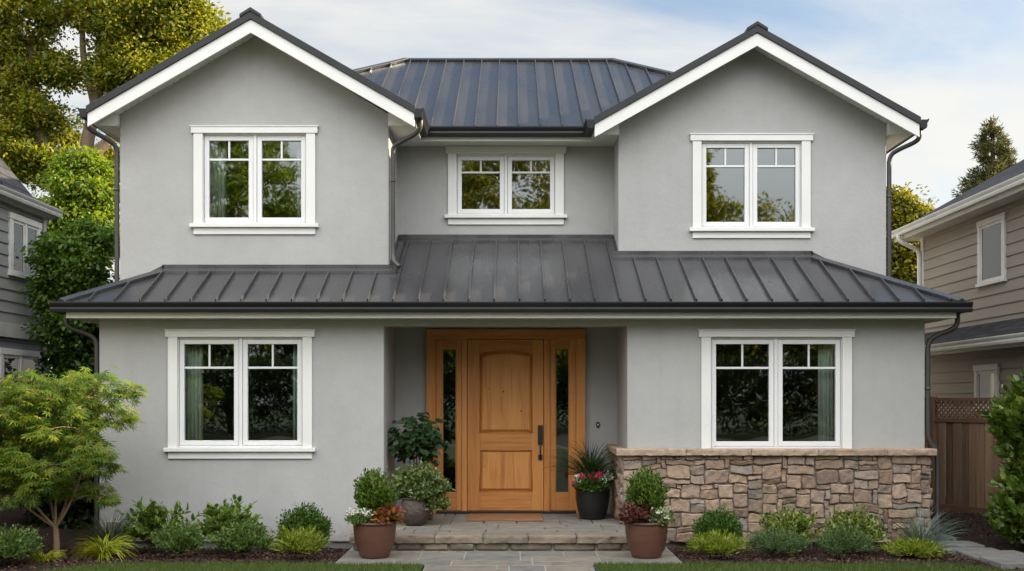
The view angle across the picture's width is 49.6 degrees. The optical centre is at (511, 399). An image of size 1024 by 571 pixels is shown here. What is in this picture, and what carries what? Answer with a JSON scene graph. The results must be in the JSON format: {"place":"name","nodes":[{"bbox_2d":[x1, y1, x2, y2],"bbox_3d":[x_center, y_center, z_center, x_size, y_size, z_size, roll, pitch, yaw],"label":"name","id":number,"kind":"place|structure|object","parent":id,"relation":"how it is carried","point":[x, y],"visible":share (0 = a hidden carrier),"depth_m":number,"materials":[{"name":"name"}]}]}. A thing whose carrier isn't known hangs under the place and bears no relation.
{"place":"outdoors","nodes":[
{"label":"outdoors","id":0,"kind":"place"},
{"bbox_2d":[0,505,349,570],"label":"mulch bed","id":1,"kind":"object","parent":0,"point":[11,518],"visible":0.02,"depth_m":12.85,"materials":[{"name":"brown soil"}]},
{"bbox_2d":[0,523,47,560],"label":"shrub","id":2,"kind":"object","parent":1,"relation":"on","point":[13,543],"visible":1,"depth_m":10.82,"materials":[{"name":"green plant"}]},
{"bbox_2d":[22,549,65,563],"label":"grass clump","id":3,"kind":"object","parent":1,"relation":"on","point":[45,557],"visible":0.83,"depth_m":11.22,"materials":[{"name":"green plant"}]},
{"bbox_2d":[2,393,93,529],"bbox_3d":[-5.814,0.927,14.547,1.779,2.114,1.612,0,0,0],"label":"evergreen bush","id":4,"kind":"object","parent":1,"relation":"on","point":[71,515],"visible":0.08,"depth_m":14.35,"materials":[{"name":"green plant"}]},
{"bbox_2d":[26,322,98,487],"bbox_3d":[-6.333,0.088,16.615,1.880,3.265,1.924,0,0,0],"label":"evergreen bush","id":5,"kind":"object","parent":1,"relation":"on","point":[47,362],"visible":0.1,"depth_m":16.07,"materials":[{"name":"green plant"}]},
{"bbox_2d":[18,215,119,396],"bbox_3d":[-6.503,-0.602,16.371,1.546,4.328,1.201,0,0,0],"label":"leafy tree","id":6,"kind":"object","parent":1,"relation":"on","point":[67,264],"visible":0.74,"depth_m":16.17,"materials":[{"name":"green plant"}]},
{"bbox_2d":[0,365,147,557],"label":"maple tree","id":7,"kind":"object","parent":1,"relation":"on","point":[23,474],"visible":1,"depth_m":11.46,"materials":[{"name":"green plant"}]},
{"bbox_2d":[29,142,119,377],"bbox_3d":[-8.101,-1.635,20.512,2.345,6.227,1.878,0,0,0],"label":"bright tree","id":8,"kind":"object","parent":1,"relation":"on","point":[79,184],"visible":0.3,"depth_m":20.12,"materials":[{"name":"green plant"}]},
{"bbox_2d":[64,531,137,562],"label":"grass clump","id":9,"kind":"object","parent":1,"relation":"on","point":[106,551],"visible":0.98,"depth_m":11.43,"materials":[{"name":"green plant"}]},
{"bbox_2d":[67,505,148,548],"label":"grass clump","id":10,"kind":"object","parent":1,"relation":"on","point":[113,529],"visible":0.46,"depth_m":12.24,"materials":[{"name":"green plant"}]},
{"bbox_2d":[119,496,200,546],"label":"laurel shrub","id":11,"kind":"object","parent":1,"relation":"on","point":[152,516],"visible":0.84,"depth_m":12.25,"materials":[{"name":"green plant"}]},
{"bbox_2d":[151,518,209,553],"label":"shrub","id":12,"kind":"object","parent":1,"relation":"on","point":[174,538],"visible":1,"depth_m":11.54,"materials":[{"name":"green plant"}]},
{"bbox_2d":[194,494,267,539],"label":"laurel shrub","id":13,"kind":"object","parent":1,"relation":"on","point":[220,516],"visible":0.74,"depth_m":12.26,"materials":[{"name":"green plant"}]},
{"bbox_2d":[209,516,276,552],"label":"shrub","id":14,"kind":"object","parent":1,"relation":"on","point":[234,536],"visible":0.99,"depth_m":11.58,"materials":[{"name":"green plant"}]},
{"bbox_2d":[263,525,332,554],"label":"shrub","id":15,"kind":"object","parent":1,"relation":"on","point":[295,543],"visible":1,"depth_m":11.41,"materials":[{"name":"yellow plant"}]},
{"bbox_2d":[273,501,334,544],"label":"boxwood shrub","id":16,"kind":"object","parent":1,"relation":"on","point":[301,516],"visible":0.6,"depth_m":12.24,"materials":[{"name":"green plant"}]},
{"bbox_2d":[57,564,423,570],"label":"lawn","id":17,"kind":"structure","parent":0,"point":[422,567],"depth_m":10.63,"materials":[{"name":"green plant"}]},
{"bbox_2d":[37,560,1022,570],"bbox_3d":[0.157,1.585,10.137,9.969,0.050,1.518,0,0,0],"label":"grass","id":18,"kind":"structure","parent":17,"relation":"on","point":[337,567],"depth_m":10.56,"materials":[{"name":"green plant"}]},
{"bbox_2d":[335,547,681,570],"bbox_3d":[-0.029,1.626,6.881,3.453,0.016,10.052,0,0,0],"label":"flagstone walkway","id":19,"kind":"structure","parent":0,"point":[504,560],"depth_m":11.24,"materials":[{"name":"grey stone"}]},
{"bbox_2d":[344,466,405,558],"bbox_3d":[-1.401,1.152,11.356,0.605,0.931,0.585,0,0,36],"label":"potted plant","id":20,"kind":"object","parent":19,"relation":"on","point":[374,528],"visible":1,"depth_m":11.29,"materials":[{"name":"green plant"}]},
{"bbox_2d":[349,513,669,550],"bbox_3d":[-0.027,1.685,13.055,3.429,0.470,2.411,0,0,0],"label":"stone porch","id":21,"kind":"object","parent":19,"relation":"on","point":[549,532],"visible":0.59,"depth_m":11.94,"materials":[{"name":"grey stone"}]},
{"bbox_2d":[387,412,449,519],"bbox_3d":[-1.131,0.801,13.426,0.761,1.307,0.690,0,0,0],"label":"potted plant","id":22,"kind":"object","parent":21,"relation":"on","point":[426,443],"visible":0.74,"depth_m":13.33,"materials":[{"name":"green plant"}]},
{"bbox_2d":[387,460,455,525],"bbox_3d":[-1.078,1.081,12.906,0.694,0.745,0.677,0,0,-38],"label":"potted plant","id":23,"kind":"object","parent":21,"relation":"on","point":[419,491],"visible":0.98,"depth_m":12.78,"materials":[{"name":"green plant"}]},
{"bbox_2d":[467,513,542,520],"bbox_3d":[-0.085,1.446,13.650,0.913,0.017,0.740,0,0,0],"label":"doormat","id":24,"kind":"object","parent":21,"relation":"on","point":[504,516],"visible":1,"depth_m":13.53,"materials":[{"name":"brown fabric"}]},
{"bbox_2d":[540,439,620,519],"bbox_3d":[0.971,0.952,13.643,1.268,1.004,1.364,0,0,-39],"label":"potted plant","id":25,"kind":"object","parent":21,"relation":"on","point":[591,483],"visible":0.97,"depth_m":13.42,"materials":[{"name":"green plant"}]},
{"bbox_2d":[616,463,676,558],"bbox_3d":[1.376,1.138,11.401,0.631,0.958,0.576,0,0,0],"label":"potted plant","id":26,"kind":"object","parent":19,"relation":"on","point":[646,535],"visible":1,"depth_m":11.29,"materials":[{"name":"green plant"}]},
{"bbox_2d":[0,0,1023,375],"label":"sky","id":27,"kind":"structure","parent":0,"point":[956,65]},
{"bbox_2d":[670,497,1023,570],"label":"mulch bed","id":28,"kind":"object","parent":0,"point":[993,541],"visible":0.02,"depth_m":12.82,"materials":[{"name":"brown soil"}]},
{"bbox_2d":[0,509,1023,570],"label":"mulch chips","id":29,"kind":"object","parent":28,"relation":"on","point":[340,553],"visible":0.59,"depth_m":11.74,"materials":[{"name":"brown wood"}]},
{"bbox_2d":[679,528,751,556],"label":"shrub","id":30,"kind":"object","parent":28,"relation":"on","point":[713,542],"visible":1,"depth_m":11.41,"materials":[{"name":"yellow plant"}]},
{"bbox_2d":[691,505,746,541],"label":"boxwood shrub","id":31,"kind":"object","parent":28,"relation":"on","point":[710,521],"visible":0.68,"depth_m":12.20,"materials":[{"name":"green plant"}]},
{"bbox_2d":[743,525,818,555],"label":"shrub","id":32,"kind":"object","parent":28,"relation":"on","point":[786,541],"visible":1,"depth_m":11.60,"materials":[{"name":"green plant"}]},
{"bbox_2d":[757,506,820,541],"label":"shrub","id":33,"kind":"object","parent":28,"relation":"on","point":[798,521],"visible":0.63,"depth_m":12.22,"materials":[{"name":"green plant"}]},
{"bbox_2d":[811,523,881,554],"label":"shrub","id":34,"kind":"object","parent":28,"relation":"on","point":[845,542],"visible":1,"depth_m":11.51,"materials":[{"name":"green plant"}]},
{"bbox_2d":[820,503,888,543],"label":"shrub","id":35,"kind":"object","parent":28,"relation":"on","point":[871,526],"visible":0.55,"depth_m":12.23,"materials":[{"name":"green plant"}]},
{"bbox_2d":[876,536,952,557],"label":"shrub","id":36,"kind":"object","parent":28,"relation":"on","point":[915,547],"visible":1,"depth_m":11.63,"materials":[{"name":"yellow plant"}]},
{"bbox_2d":[880,505,975,556],"bbox_3d":[4.431,1.415,12.094,1.140,0.608,1.235,0,0,0],"label":"grass clump","id":37,"kind":"object","parent":28,"relation":"on","point":[918,532],"visible":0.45,"depth_m":12.04,"materials":[{"name":"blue plant"}]},
{"bbox_2d":[931,534,955,540],"bbox_3d":[5.096,1.692,13.534,0.534,0.066,0.347,0,0,0],"label":"stepping stone","id":38,"kind":"object","parent":28,"relation":"on","point":[952,539],"visible":0.06,"depth_m":13.36,"materials":[{"name":"grey stone"}]},
{"bbox_2d":[933,541,984,546],"bbox_3d":[5.143,1.708,12.966,0.597,0.066,0.426,0,0,0],"label":"stepping stone","id":39,"kind":"object","parent":28,"relation":"on","point":[967,543],"visible":0.36,"depth_m":12.83,"materials":[{"name":"grey stone"}]},
{"bbox_2d":[937,547,996,555],"bbox_3d":[5.124,1.706,12.364,0.621,0.066,0.436,0,0,0],"label":"stepping stone","id":40,"kind":"object","parent":28,"relation":"on","point":[965,548],"visible":0.27,"depth_m":12.39,"materials":[{"name":"grey stone"}]},
{"bbox_2d":[925,396,1018,514],"bbox_3d":[6.313,0.949,15.637,0.090,1.998,2.280,0,0,-29],"label":"wooden fence","id":41,"kind":"object","parent":28,"relation":"on","point":[961,464],"visible":0.38,"depth_m":15.57,"materials":[{"name":"brown wood"}]},
{"bbox_2d":[956,550,1023,559],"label":"stepping stone","id":42,"kind":"object","parent":28,"relation":"on","point":[973,554],"visible":0.66,"depth_m":11.72,"materials":[{"name":"grey stone"}]},
{"bbox_2d":[979,556,1023,568],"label":"stepping stone","id":43,"kind":"object","parent":28,"relation":"on","point":[1009,562],"visible":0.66,"depth_m":10.96,"materials":[{"name":"grey stone"}]},
{"bbox_2d":[981,365,1023,546],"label":"laurel bush","id":44,"kind":"object","parent":28,"relation":"on","point":[1005,417],"visible":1,"depth_m":12.52,"materials":[{"name":"green plant"}]},
{"label":"ground","id":45,"kind":"structure","parent":0,"visible":0},
{"bbox_2d":[0,158,62,510],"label":"clapboard house","id":46,"kind":"structure","parent":45,"relation":"on","point":[25,215],"depth_m":16.26,"materials":[{"name":"grey wood"}]},
{"bbox_2d":[0,348,41,406],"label":"window","id":47,"kind":"structure","parent":46,"relation":"in","point":[11,360],"depth_m":16.27,"materials":[{"name":"grey"}]},
{"bbox_2d":[7,212,41,279],"bbox_3d":[-7.292,-2.260,16.575,0.115,0.920,1.110,0,0,0],"label":"window","id":48,"kind":"structure","parent":46,"relation":"in","point":[22,230],"depth_m":16.39,"materials":[{"name":"grey"}]},
{"bbox_2d":[0,0,223,191],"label":"tall tree","id":49,"kind":"object","parent":45,"relation":"on","point":[133,39],"visible":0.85,"depth_m":26.59,"materials":[{"name":"green plant"}]},
{"bbox_2d":[186,5,230,47],"bbox_3d":[-9.593,-5.910,33.931,2.626,12.411,2.218,0,0,30],"label":"distant tree","id":50,"kind":"object","parent":45,"relation":"on","point":[219,24],"visible":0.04,"depth_m":33.67,"materials":[{"name":"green plant"}]},
{"bbox_2d":[49,7,972,549],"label":"grey house","id":51,"kind":"structure","parent":45,"relation":"on","point":[513,273],"depth_m":13.60,"materials":[{"name":"paint"}]},
{"bbox_2d":[186,344,202,439],"bbox_3d":[-3.779,-0.055,13.199,0.198,1.450,0.066,0,0,0],"label":"curtain","id":52,"kind":"object","parent":51,"relation":"hanging from","point":[194,358],"visible":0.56,"depth_m":13.19,"materials":[{"name":"fabric"}]},
{"bbox_2d":[210,142,225,217],"bbox_3d":[-3.663,-2.692,13.799,0.207,1.099,0.066,0,0,0],"label":"curtain","id":53,"kind":"object","parent":51,"relation":"hanging from","point":[217,186],"visible":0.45,"depth_m":13.79,"materials":[{"name":"fabric"}]},
{"bbox_2d":[163,329,315,458],"bbox_3d":[-3.184,-0.067,13.025,1.772,1.516,0.170,0,0,0],"label":"window","id":54,"kind":"structure","parent":51,"relation":"in","point":[241,447],"depth_m":12.98,"materials":[{"name":"white paint"}]},
{"bbox_2d":[189,125,318,233],"bbox_3d":[-3.155,-2.691,13.625,1.575,1.329,0.170,0,0,0],"label":"window","id":55,"kind":"structure","parent":51,"relation":"in","point":[202,223],"depth_m":13.58,"materials":[{"name":"white paint"}]},
{"bbox_2d":[293,344,296,439],"bbox_3d":[-2.534,-0.055,13.199,0.153,1.450,0.066,0,0,0],"label":"curtain","id":56,"kind":"object","parent":51,"relation":"hanging from","point":[294,393],"visible":0.15,"depth_m":13.19,"materials":[{"name":"white fabric"}]},
{"bbox_2d":[297,142,300,217],"bbox_3d":[-2.604,-2.692,13.799,0.144,1.099,0.066,0,0,0],"label":"curtain","id":57,"kind":"object","parent":51,"relation":"hanging from","point":[298,181],"visible":0.21,"depth_m":13.79,"materials":[{"name":"white fabric"}]},
{"bbox_2d":[467,340,543,510],"bbox_3d":[-0.084,0.325,14.198,0.975,2.193,0.123,0,0,0],"label":"front door","id":58,"kind":"structure","parent":51,"relation":"in","point":[505,378],"depth_m":14.21,"materials":[{"name":"brown wood"}]},
{"bbox_2d":[445,146,566,224],"bbox_3d":[-0.080,-2.825,14.675,1.614,1.028,0.170,0,0,0],"label":"window","id":59,"kind":"structure","parent":51,"relation":"in","point":[456,215],"depth_m":14.63,"materials":[{"name":"white paint"}]},
{"bbox_2d":[689,133,814,237],"bbox_3d":[3.034,-2.708,14.085,1.577,1.323,0.170,0,0,0],"label":"window","id":60,"kind":"structure","parent":51,"relation":"in","point":[750,142],"depth_m":14.04,"materials":[{"name":"white paint"}]},
{"bbox_2d":[698,329,855,447],"bbox_3d":[3.098,-0.126,13.034,1.843,1.399,0.152,0,0,0],"label":"window","id":61,"kind":"structure","parent":51,"relation":"in","point":[775,339],"depth_m":13.01,"materials":[{"name":"white paint"}]},
{"bbox_2d":[818,344,832,440],"bbox_3d":[3.737,-0.080,13.199,0.183,1.400,0.066,0,0,0],"label":"curtain","id":62,"kind":"object","parent":51,"relation":"hanging from","point":[825,398],"visible":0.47,"depth_m":13.19,"materials":[{"name":"fabric"}]},
{"bbox_2d":[886,182,938,284],"bbox_3d":[10.500,-2.806,30.110,3.572,6.131,2.336,0,0,0],"label":"yellow tree","id":63,"kind":"object","parent":45,"relation":"on","point":[906,209],"visible":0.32,"depth_m":29.48,"materials":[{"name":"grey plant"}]},
{"bbox_2d":[892,159,1023,501],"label":"clapboard house","id":64,"kind":"structure","parent":45,"relation":"on","point":[972,244],"depth_m":17.03,"materials":[{"name":"beige wood"}]},
{"bbox_2d":[973,364,999,410],"bbox_3d":[7.013,-0.175,16.350,0.115,0.690,0.860,0,0,0],"label":"window","id":65,"kind":"structure","parent":64,"relation":"in","point":[986,376],"depth_m":16.36,"materials":[{"name":"grey"}]},
{"bbox_2d":[975,212,1007,287],"bbox_3d":[7.293,-2.260,16.825,0.115,1.020,1.010,0,0,0],"label":"window","id":66,"kind":"structure","parent":64,"relation":"in","point":[991,231],"depth_m":16.80,"materials":[{"name":"grey glass"}]},
{"bbox_2d":[951,114,1019,196],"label":"pine tree","id":67,"kind":"object","parent":45,"relation":"on","point":[985,145],"visible":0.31,"depth_m":41.76,"materials":[{"name":"green plant"}]}
]}

